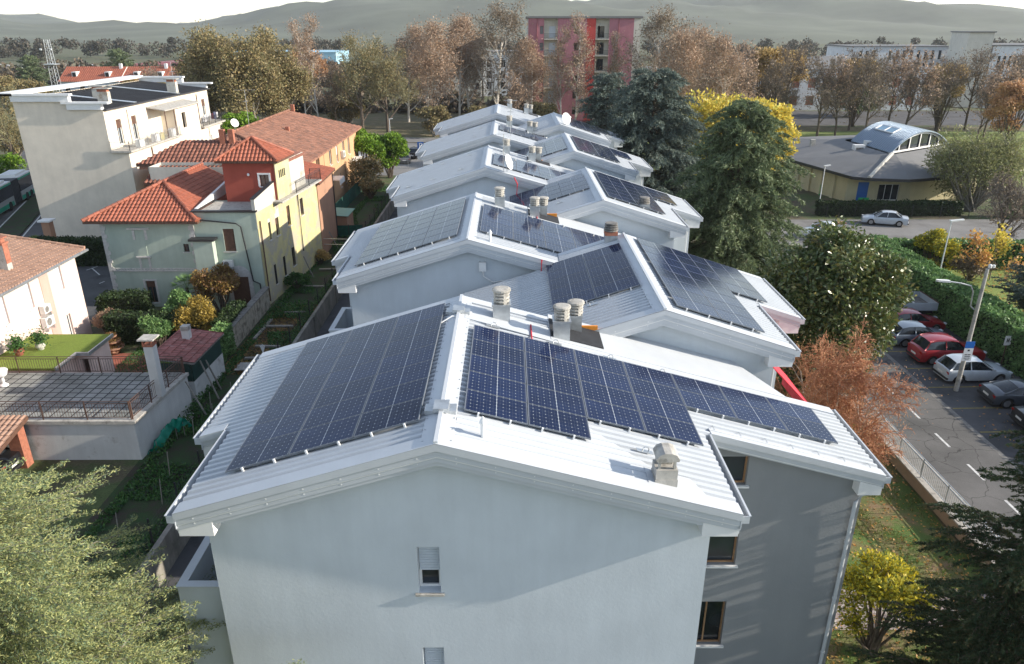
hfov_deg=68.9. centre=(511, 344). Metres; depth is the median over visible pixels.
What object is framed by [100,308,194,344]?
hedge
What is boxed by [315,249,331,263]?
shrub
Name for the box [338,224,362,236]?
net fence
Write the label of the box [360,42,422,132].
grey tree
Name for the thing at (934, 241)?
shrub
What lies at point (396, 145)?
round tree
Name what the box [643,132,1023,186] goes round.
park lawn
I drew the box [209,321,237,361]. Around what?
hedge
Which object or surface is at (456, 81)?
balcony building
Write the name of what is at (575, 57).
birch tree
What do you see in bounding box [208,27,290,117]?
plane tree
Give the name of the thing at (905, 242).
hedge
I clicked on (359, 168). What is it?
shrub tree
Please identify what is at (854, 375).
birch tree
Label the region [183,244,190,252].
window
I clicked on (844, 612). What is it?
footpath
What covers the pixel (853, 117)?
golden tree
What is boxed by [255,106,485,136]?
rough grass
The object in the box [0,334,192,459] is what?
garage
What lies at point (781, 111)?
yellow tree
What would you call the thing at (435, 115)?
scrub tree
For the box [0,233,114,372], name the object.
pink house
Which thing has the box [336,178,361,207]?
net fence
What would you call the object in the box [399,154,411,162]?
parked car
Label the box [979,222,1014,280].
sapling
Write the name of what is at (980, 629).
spruce
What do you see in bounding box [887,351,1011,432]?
bay lines
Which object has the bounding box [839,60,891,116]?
pine
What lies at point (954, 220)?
lamp post
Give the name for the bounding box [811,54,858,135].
bare tree
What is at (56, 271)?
window
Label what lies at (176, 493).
wire fence
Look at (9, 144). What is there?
grey tree
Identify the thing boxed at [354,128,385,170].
round tree
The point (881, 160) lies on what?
kindergarten
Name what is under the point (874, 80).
bare tree
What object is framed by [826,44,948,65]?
office building
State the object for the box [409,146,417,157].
parked car
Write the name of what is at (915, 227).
cross street
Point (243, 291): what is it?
door
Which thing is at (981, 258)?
sapling
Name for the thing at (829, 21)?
hills
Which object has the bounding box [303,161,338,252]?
brown house
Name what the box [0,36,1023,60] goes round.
woodland
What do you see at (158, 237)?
green house
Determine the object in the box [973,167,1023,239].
pollard tree
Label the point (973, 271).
shrub
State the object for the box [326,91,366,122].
scrub tree
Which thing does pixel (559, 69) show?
birch tree
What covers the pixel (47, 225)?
gate pillar
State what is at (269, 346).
board
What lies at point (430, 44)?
russet tree
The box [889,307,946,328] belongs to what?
parked car
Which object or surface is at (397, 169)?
car park
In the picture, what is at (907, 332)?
parked car
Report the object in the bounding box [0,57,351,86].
woodland
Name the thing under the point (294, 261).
window
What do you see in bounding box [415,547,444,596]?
window
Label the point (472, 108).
scrub tree
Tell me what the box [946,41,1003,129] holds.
bare tree
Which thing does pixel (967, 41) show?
stair tower
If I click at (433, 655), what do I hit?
window
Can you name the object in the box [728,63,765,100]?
bare tree
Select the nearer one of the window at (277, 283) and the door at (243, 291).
the door at (243, 291)
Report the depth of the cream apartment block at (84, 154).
70.69 m
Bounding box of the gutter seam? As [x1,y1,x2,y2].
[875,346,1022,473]
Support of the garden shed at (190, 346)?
on the garden soil
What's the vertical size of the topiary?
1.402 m
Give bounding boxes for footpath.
[833,589,1023,629]
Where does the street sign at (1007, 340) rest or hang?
on the parking strip
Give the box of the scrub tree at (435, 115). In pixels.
[414,104,451,136]
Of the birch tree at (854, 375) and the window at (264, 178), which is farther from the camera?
the window at (264, 178)
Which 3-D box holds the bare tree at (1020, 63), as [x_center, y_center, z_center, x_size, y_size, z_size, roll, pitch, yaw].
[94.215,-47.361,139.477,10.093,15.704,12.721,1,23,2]
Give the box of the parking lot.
[77,266,113,324]
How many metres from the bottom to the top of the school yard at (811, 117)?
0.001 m
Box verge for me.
[0,194,39,235]
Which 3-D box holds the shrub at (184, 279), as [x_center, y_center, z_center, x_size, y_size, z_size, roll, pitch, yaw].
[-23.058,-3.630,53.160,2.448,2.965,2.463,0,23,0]
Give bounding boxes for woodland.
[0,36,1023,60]
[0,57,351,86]
[324,59,656,91]
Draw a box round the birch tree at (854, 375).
[774,313,941,498]
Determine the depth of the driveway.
30.93 m
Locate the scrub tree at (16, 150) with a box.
[0,119,24,156]
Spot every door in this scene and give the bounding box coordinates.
[234,277,250,303]
[856,182,868,199]
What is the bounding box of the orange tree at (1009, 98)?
[981,78,1023,141]
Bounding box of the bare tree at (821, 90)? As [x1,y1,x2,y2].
[795,47,861,135]
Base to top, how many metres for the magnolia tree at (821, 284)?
10.444 m
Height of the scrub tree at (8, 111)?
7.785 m
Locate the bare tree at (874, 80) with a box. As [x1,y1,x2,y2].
[847,45,906,127]
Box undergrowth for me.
[258,85,776,113]
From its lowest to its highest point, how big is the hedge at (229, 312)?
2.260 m
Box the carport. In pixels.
[0,415,33,467]
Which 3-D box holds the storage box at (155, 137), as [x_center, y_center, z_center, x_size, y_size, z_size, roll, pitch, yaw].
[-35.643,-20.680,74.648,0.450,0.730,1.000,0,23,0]
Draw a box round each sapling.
[954,227,996,279]
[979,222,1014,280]
[997,249,1023,301]
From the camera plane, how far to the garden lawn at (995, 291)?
60.05 m
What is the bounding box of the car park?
[358,143,423,174]
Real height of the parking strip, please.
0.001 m
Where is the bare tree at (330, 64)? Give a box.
[318,56,360,120]
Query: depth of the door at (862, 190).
87.41 m
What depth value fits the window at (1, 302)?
41.53 m
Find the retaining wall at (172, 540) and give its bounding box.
[90,199,395,660]
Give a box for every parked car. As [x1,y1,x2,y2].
[0,447,23,479]
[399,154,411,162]
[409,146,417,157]
[799,220,832,235]
[861,210,908,226]
[883,320,952,347]
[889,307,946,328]
[906,332,986,364]
[932,353,1012,383]
[977,379,1023,408]
[1009,406,1023,429]
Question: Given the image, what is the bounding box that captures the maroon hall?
[134,60,183,65]
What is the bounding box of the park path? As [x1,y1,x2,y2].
[407,127,1023,131]
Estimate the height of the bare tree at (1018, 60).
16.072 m
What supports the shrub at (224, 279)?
on the ground at (100, 493)
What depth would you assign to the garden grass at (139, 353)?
45.52 m
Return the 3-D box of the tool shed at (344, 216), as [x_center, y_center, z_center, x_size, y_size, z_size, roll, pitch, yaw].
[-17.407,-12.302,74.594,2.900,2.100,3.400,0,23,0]
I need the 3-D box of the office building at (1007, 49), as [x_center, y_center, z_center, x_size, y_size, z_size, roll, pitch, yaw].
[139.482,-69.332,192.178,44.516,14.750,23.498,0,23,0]
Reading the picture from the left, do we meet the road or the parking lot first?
the road
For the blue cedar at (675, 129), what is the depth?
75.44 m
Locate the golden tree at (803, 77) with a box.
[773,48,809,104]
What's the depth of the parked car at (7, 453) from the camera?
34.07 m
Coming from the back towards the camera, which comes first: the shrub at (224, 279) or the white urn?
the shrub at (224, 279)
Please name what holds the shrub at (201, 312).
on the ground at (100, 493)
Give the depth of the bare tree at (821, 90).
131.54 m
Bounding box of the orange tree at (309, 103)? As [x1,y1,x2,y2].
[285,49,328,114]
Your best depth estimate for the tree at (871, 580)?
23.30 m
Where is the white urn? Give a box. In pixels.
[0,367,8,386]
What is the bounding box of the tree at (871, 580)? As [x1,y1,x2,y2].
[835,547,940,655]
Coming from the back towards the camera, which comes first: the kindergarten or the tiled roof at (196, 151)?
the kindergarten
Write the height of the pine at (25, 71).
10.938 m
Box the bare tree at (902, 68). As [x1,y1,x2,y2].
[877,43,922,120]
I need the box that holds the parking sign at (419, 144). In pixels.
[417,142,422,164]
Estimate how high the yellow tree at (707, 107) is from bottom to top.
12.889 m
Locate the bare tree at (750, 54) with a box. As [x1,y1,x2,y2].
[725,40,766,98]
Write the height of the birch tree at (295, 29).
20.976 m
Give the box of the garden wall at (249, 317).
[231,286,270,348]
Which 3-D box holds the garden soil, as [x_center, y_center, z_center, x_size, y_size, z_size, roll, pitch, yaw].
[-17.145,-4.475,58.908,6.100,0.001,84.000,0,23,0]
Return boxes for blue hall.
[233,50,348,63]
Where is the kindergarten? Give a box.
[780,121,985,200]
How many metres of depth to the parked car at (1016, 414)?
38.28 m
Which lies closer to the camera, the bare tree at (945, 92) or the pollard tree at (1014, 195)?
the pollard tree at (1014, 195)
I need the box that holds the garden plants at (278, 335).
[73,185,389,615]
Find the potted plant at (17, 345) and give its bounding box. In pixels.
[5,330,28,355]
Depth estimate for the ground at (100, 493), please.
79.62 m
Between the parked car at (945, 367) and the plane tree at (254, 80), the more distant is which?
the plane tree at (254, 80)
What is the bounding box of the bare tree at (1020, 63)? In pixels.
[1006,48,1023,115]
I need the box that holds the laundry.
[202,111,217,121]
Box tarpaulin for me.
[147,417,191,453]
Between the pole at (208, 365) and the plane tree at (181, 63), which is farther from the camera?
the plane tree at (181, 63)
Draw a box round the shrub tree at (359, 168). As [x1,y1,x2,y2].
[346,155,384,193]
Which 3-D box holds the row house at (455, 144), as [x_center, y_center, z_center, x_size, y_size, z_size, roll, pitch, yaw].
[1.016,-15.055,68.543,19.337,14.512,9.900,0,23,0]
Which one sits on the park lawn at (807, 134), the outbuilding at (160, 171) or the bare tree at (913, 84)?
the bare tree at (913, 84)
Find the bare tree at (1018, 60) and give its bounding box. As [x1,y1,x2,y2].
[1002,49,1023,81]
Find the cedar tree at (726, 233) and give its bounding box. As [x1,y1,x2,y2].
[664,97,815,278]
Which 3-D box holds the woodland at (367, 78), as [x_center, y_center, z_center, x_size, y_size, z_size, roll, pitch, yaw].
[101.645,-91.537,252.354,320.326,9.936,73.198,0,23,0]
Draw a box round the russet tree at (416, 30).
[380,15,438,121]
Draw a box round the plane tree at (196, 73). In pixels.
[176,25,238,118]
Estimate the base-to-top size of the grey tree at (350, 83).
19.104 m
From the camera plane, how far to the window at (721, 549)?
21.48 m
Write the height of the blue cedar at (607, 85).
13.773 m
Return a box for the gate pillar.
[37,218,56,236]
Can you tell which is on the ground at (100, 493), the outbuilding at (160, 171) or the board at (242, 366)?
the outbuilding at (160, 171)
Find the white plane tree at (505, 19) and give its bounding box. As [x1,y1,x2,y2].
[460,0,532,104]
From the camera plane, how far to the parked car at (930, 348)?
45.19 m
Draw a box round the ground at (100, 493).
[0,43,1023,567]
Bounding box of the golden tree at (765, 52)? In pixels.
[741,46,792,99]
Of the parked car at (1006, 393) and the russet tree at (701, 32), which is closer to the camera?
the parked car at (1006, 393)
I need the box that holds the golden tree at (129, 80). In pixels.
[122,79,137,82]
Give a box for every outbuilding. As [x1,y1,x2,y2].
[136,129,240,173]
[143,162,222,184]
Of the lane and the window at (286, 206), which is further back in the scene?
the lane
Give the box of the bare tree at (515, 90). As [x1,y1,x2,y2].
[501,68,534,108]
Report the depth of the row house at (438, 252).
32.67 m
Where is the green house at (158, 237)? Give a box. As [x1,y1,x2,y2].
[81,135,293,308]
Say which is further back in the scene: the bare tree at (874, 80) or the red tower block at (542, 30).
the red tower block at (542, 30)
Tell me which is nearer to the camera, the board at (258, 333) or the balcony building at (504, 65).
the board at (258, 333)
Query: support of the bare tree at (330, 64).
on the rough grass at (376, 123)
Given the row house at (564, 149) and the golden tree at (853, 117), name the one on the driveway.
the row house at (564, 149)
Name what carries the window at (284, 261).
in the yellow house at (289, 228)
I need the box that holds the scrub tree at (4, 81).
[0,75,14,103]
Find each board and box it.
[235,362,250,369]
[253,318,272,339]
[255,345,280,347]
[266,325,293,326]
[302,285,323,286]
[319,268,335,269]
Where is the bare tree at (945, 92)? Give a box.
[909,48,977,132]
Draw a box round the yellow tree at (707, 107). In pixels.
[680,88,753,175]
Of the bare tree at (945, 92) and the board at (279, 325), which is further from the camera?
the bare tree at (945, 92)
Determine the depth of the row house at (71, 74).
200.30 m
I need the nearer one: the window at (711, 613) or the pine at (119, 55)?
the window at (711, 613)
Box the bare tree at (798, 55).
[758,36,815,99]
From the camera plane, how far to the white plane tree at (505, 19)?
151.69 m
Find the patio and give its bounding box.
[87,353,146,372]
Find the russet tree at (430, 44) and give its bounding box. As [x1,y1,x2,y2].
[403,11,465,119]
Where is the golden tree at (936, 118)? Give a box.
[918,63,969,130]
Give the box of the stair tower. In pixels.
[945,31,996,107]
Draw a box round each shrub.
[0,152,27,173]
[90,307,119,332]
[137,314,174,347]
[161,288,199,324]
[171,273,193,293]
[171,294,216,332]
[188,262,239,312]
[220,111,258,133]
[283,271,310,288]
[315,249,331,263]
[358,175,384,198]
[913,228,962,271]
[949,254,997,280]
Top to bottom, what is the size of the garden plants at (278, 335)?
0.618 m
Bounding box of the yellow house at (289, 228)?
[249,151,322,304]
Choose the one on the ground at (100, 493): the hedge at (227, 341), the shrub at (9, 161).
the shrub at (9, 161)
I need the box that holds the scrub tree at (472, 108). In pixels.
[466,104,487,113]
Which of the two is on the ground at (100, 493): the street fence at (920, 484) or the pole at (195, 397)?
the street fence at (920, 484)
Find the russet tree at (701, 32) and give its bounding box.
[675,16,742,104]
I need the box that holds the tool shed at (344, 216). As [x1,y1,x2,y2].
[336,207,354,224]
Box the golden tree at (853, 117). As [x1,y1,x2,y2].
[835,59,882,126]
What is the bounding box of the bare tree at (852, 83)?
[829,40,887,129]
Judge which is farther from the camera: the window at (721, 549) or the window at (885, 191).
the window at (885, 191)
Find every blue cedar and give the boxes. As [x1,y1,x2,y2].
[576,71,629,136]
[603,67,714,210]
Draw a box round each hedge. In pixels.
[28,235,107,266]
[93,288,154,328]
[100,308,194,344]
[209,299,246,329]
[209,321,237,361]
[814,197,964,216]
[860,234,1023,378]
[889,237,1023,270]
[999,201,1023,218]
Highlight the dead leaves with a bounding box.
[224,304,317,374]
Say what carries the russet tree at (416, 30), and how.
on the rough grass at (376, 123)
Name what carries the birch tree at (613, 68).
on the park path
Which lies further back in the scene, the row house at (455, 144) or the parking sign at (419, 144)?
the parking sign at (419, 144)
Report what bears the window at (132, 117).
in the cream apartment block at (84, 154)
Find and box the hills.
[0,0,1023,43]
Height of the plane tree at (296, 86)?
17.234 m
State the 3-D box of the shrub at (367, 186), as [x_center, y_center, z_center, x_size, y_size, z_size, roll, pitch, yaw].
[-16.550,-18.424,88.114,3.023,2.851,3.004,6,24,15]
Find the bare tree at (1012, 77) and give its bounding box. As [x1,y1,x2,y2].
[968,54,1023,136]
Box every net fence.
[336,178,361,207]
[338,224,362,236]
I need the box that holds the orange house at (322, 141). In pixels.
[139,90,361,202]
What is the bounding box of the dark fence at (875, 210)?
[777,205,998,217]
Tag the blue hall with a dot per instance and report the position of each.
(330, 53)
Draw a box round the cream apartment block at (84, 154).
[0,61,228,237]
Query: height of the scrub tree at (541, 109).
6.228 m
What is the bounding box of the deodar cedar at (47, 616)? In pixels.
[0,457,306,663]
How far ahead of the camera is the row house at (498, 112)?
80.75 m
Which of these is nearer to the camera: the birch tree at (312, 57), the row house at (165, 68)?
the birch tree at (312, 57)
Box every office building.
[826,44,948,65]
[978,43,1023,107]
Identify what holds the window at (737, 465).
in the row house at (462, 478)
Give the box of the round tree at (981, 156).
[921,123,1023,211]
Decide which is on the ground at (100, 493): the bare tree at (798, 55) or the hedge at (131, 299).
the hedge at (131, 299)
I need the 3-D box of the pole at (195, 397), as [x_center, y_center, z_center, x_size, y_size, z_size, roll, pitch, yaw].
[-16.574,2.895,39.218,1.160,1.947,0.090,9,25,20]
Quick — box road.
[0,150,43,237]
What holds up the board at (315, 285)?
on the garden soil
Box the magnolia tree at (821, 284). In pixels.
[756,215,919,401]
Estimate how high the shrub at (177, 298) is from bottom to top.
3.059 m
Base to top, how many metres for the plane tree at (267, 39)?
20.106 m
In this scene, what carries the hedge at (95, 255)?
on the ground at (100, 493)
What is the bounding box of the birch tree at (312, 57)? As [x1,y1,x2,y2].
[291,9,325,116]
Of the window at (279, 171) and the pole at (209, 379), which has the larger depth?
the window at (279, 171)
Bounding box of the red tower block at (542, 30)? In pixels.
[525,16,642,121]
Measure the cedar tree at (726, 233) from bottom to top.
15.514 m
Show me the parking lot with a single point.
(92, 285)
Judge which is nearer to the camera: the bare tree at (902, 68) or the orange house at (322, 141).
the orange house at (322, 141)
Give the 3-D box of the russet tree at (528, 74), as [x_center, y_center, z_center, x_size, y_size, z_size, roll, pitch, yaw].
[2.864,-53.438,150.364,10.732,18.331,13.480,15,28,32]
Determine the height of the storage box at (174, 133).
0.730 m
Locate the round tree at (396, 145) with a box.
[368,131,409,177]
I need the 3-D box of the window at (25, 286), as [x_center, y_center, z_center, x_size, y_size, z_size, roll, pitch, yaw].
[-28.359,-2.839,43.531,0.570,1.714,0.659,0,23,0]
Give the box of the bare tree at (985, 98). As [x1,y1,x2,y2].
[968,74,1003,137]
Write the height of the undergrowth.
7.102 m
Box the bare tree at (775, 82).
[752,52,802,110]
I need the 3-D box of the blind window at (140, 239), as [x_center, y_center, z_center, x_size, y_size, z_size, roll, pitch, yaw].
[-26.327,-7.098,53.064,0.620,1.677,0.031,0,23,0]
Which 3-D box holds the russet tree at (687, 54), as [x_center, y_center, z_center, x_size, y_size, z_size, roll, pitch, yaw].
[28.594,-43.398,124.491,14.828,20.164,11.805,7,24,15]
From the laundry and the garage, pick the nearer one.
the garage
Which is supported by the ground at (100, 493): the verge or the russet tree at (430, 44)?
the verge
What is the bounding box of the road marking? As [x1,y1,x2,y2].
[0,200,40,236]
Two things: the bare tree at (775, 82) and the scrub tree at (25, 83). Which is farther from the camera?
the scrub tree at (25, 83)
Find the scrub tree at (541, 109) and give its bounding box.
[528,101,558,115]
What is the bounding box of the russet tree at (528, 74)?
[507,33,553,110]
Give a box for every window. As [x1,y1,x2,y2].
[0,298,12,326]
[24,284,36,310]
[53,267,66,292]
[66,315,72,333]
[115,119,123,144]
[131,115,138,139]
[135,233,147,255]
[143,279,160,303]
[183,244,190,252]
[201,99,204,115]
[223,229,236,252]
[257,173,270,186]
[274,264,278,285]
[275,218,280,237]
[278,168,284,177]
[283,256,287,276]
[286,206,291,227]
[291,247,296,266]
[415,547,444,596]
[424,647,444,663]
[696,601,724,647]
[706,536,737,567]
[722,456,748,487]
[877,184,899,200]
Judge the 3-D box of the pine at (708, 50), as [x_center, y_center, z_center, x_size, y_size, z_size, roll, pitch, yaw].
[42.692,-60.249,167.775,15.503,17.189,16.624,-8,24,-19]
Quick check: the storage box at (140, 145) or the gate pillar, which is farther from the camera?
the storage box at (140, 145)
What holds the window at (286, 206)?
in the yellow house at (289, 228)
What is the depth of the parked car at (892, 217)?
76.72 m
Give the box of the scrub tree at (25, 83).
[10,78,46,90]
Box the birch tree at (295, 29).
[283,17,325,113]
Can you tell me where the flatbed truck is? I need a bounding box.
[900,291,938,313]
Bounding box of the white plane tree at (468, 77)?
[436,9,495,106]
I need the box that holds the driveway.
[117,207,397,663]
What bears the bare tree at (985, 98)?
on the park lawn at (807, 134)
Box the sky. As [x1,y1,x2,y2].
[0,0,1023,22]
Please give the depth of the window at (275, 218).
56.30 m
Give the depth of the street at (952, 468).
36.47 m
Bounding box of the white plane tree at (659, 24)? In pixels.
[613,0,694,126]
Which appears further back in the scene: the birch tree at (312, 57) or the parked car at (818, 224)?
the birch tree at (312, 57)
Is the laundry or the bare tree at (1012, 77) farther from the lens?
the bare tree at (1012, 77)
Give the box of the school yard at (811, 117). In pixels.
[791,111,1023,124]
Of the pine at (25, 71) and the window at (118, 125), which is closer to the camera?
the window at (118, 125)
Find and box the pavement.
[851,389,1005,552]
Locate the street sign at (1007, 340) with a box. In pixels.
[1000,336,1010,365]
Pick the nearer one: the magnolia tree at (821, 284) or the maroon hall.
the magnolia tree at (821, 284)
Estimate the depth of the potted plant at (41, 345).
41.44 m
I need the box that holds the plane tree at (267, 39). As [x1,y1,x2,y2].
[246,20,304,119]
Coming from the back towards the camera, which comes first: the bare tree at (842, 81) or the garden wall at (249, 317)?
the bare tree at (842, 81)
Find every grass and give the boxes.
[115,313,218,371]
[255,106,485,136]
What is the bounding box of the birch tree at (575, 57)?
[559,10,600,119]
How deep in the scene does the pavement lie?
34.31 m
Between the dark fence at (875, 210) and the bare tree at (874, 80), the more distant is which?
the bare tree at (874, 80)
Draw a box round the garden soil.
[61,184,389,600]
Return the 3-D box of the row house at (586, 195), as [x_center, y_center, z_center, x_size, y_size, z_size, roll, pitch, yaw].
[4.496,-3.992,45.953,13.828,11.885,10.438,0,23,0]
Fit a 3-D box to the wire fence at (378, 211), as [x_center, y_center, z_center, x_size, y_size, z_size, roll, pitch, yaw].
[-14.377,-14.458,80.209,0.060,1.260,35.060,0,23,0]
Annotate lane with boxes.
[402,137,438,141]
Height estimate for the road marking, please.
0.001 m
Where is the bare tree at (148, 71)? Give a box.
[129,59,160,80]
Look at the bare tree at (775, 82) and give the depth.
134.89 m
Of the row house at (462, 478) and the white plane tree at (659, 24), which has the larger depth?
the white plane tree at (659, 24)
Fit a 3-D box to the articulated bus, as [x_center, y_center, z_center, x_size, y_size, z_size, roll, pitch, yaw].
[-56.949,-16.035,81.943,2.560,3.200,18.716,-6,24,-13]
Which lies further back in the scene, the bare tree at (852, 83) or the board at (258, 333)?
the bare tree at (852, 83)
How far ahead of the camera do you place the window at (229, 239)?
53.11 m
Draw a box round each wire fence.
[92,267,335,622]
[360,193,388,228]
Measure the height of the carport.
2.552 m
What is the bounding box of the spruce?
[845,429,1023,663]
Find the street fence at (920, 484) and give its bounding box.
[787,335,1022,607]
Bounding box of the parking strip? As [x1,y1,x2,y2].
[878,313,1023,467]
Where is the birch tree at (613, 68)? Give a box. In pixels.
[596,29,631,106]
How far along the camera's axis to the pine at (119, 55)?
243.70 m
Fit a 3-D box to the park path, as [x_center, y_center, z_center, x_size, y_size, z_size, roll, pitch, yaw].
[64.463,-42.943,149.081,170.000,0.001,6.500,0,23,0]
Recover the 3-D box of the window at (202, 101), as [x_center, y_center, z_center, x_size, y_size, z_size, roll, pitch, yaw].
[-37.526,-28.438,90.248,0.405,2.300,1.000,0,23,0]
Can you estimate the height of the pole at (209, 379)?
2.142 m
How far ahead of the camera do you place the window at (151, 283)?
54.46 m
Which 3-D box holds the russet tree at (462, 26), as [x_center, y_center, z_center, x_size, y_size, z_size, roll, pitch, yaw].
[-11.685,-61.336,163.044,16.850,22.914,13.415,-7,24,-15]
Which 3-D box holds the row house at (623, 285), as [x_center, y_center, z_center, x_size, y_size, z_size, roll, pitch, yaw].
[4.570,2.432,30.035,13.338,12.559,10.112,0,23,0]
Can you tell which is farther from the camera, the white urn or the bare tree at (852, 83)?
the bare tree at (852, 83)
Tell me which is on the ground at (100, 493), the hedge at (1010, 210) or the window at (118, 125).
the hedge at (1010, 210)
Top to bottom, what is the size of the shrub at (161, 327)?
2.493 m
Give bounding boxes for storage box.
[135,139,144,146]
[150,133,159,141]
[168,128,175,136]
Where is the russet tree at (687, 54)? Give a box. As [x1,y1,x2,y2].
[648,19,715,127]
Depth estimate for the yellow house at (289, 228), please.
58.28 m
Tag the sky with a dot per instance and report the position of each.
(136, 11)
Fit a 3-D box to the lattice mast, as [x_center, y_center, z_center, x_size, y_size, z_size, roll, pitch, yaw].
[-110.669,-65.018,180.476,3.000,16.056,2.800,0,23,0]
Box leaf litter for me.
[827,271,1023,663]
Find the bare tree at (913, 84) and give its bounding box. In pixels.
[888,49,947,124]
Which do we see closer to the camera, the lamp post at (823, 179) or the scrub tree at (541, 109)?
the lamp post at (823, 179)
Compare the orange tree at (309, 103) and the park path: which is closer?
the park path
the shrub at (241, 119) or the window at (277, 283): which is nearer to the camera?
the window at (277, 283)
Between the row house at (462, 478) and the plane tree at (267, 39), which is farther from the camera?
the plane tree at (267, 39)
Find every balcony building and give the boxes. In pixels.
[423,48,482,96]
[483,50,522,95]
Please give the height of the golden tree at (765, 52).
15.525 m
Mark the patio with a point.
(120, 354)
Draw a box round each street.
[768,219,1023,254]
[839,344,1023,549]
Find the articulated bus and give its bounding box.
[0,169,34,213]
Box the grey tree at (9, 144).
[0,80,23,169]
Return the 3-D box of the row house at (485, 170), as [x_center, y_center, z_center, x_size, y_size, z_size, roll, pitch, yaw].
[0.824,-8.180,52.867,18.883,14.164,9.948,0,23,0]
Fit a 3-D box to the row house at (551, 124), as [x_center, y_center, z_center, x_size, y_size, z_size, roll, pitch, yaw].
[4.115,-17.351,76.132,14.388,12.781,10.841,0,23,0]
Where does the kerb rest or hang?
on the street at (952, 468)
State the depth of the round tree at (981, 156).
79.90 m
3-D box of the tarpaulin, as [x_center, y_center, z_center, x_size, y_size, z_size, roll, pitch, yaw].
[-16.984,4.380,36.667,0.420,1.171,2.637,13,26,28]
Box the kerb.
[867,400,1010,549]
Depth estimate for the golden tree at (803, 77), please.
155.03 m
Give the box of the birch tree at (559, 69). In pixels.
[539,23,574,114]
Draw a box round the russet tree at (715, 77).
[685,23,764,106]
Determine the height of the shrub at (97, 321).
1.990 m
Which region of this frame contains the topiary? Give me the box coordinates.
[105,331,124,354]
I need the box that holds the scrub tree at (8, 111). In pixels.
[4,103,14,116]
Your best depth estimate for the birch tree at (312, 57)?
153.89 m
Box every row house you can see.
[57,64,126,91]
[120,63,171,82]
[164,286,892,663]
[168,66,179,75]
[328,186,621,332]
[386,133,575,216]
[415,100,547,166]
[433,99,540,137]
[463,221,806,401]
[505,167,703,252]
[514,132,653,185]
[517,112,623,149]
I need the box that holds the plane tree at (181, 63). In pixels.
[166,19,237,118]
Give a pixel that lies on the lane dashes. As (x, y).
(977, 473)
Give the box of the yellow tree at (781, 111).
[741,96,801,183]
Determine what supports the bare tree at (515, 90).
on the rough grass at (376, 123)
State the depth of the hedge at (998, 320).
48.92 m
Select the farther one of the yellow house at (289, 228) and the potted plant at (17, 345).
the yellow house at (289, 228)
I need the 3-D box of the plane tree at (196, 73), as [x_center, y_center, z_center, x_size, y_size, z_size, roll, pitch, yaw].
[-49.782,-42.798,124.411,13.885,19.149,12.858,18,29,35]
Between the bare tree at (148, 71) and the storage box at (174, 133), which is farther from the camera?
the bare tree at (148, 71)
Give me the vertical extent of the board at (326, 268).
0.100 m
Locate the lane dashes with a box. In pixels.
[848,349,1019,514]
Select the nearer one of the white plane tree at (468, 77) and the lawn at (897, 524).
the lawn at (897, 524)
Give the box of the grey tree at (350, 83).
[326,28,399,128]
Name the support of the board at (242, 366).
on the garden soil
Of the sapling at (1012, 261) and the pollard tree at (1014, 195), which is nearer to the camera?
the sapling at (1012, 261)
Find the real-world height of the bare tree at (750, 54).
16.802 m
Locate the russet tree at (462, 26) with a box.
[433,10,495,115]
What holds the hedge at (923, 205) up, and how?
on the ground at (100, 493)
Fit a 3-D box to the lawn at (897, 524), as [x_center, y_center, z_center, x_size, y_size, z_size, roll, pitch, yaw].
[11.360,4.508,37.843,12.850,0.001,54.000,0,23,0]
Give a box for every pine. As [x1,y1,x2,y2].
[15,54,50,86]
[99,48,135,66]
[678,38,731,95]
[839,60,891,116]
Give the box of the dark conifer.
[988,253,1023,312]
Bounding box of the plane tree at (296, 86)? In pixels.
[255,37,320,117]
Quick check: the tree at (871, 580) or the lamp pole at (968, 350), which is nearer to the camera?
the tree at (871, 580)
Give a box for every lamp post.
[820,165,830,198]
[940,219,964,267]
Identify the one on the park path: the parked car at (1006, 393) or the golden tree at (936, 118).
the golden tree at (936, 118)
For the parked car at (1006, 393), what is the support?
on the parking strip
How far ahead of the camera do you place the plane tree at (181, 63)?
130.65 m
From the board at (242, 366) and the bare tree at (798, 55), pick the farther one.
the bare tree at (798, 55)
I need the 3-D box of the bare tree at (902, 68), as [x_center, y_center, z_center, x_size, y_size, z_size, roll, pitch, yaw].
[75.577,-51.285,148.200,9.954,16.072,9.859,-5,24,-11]
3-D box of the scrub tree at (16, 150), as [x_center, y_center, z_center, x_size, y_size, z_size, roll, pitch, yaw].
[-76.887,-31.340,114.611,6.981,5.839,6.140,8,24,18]
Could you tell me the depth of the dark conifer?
50.85 m
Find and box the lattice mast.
[39,39,62,91]
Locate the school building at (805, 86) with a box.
[749,56,938,109]
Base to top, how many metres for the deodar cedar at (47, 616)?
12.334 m
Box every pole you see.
[185,381,206,414]
[199,360,219,398]
[205,360,221,388]
[936,264,995,391]
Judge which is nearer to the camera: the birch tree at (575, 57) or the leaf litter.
the leaf litter
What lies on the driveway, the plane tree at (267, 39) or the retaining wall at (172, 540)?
the retaining wall at (172, 540)
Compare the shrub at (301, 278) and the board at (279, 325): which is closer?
the board at (279, 325)
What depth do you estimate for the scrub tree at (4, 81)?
194.03 m
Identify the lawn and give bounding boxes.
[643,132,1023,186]
[774,361,1022,663]
[948,269,1023,311]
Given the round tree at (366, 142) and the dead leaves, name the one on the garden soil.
the dead leaves
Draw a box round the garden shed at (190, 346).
[157,324,224,401]
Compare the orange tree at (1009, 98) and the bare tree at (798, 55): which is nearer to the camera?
the orange tree at (1009, 98)
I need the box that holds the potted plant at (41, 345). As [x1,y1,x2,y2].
[26,325,52,349]
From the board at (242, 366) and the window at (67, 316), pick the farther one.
the window at (67, 316)

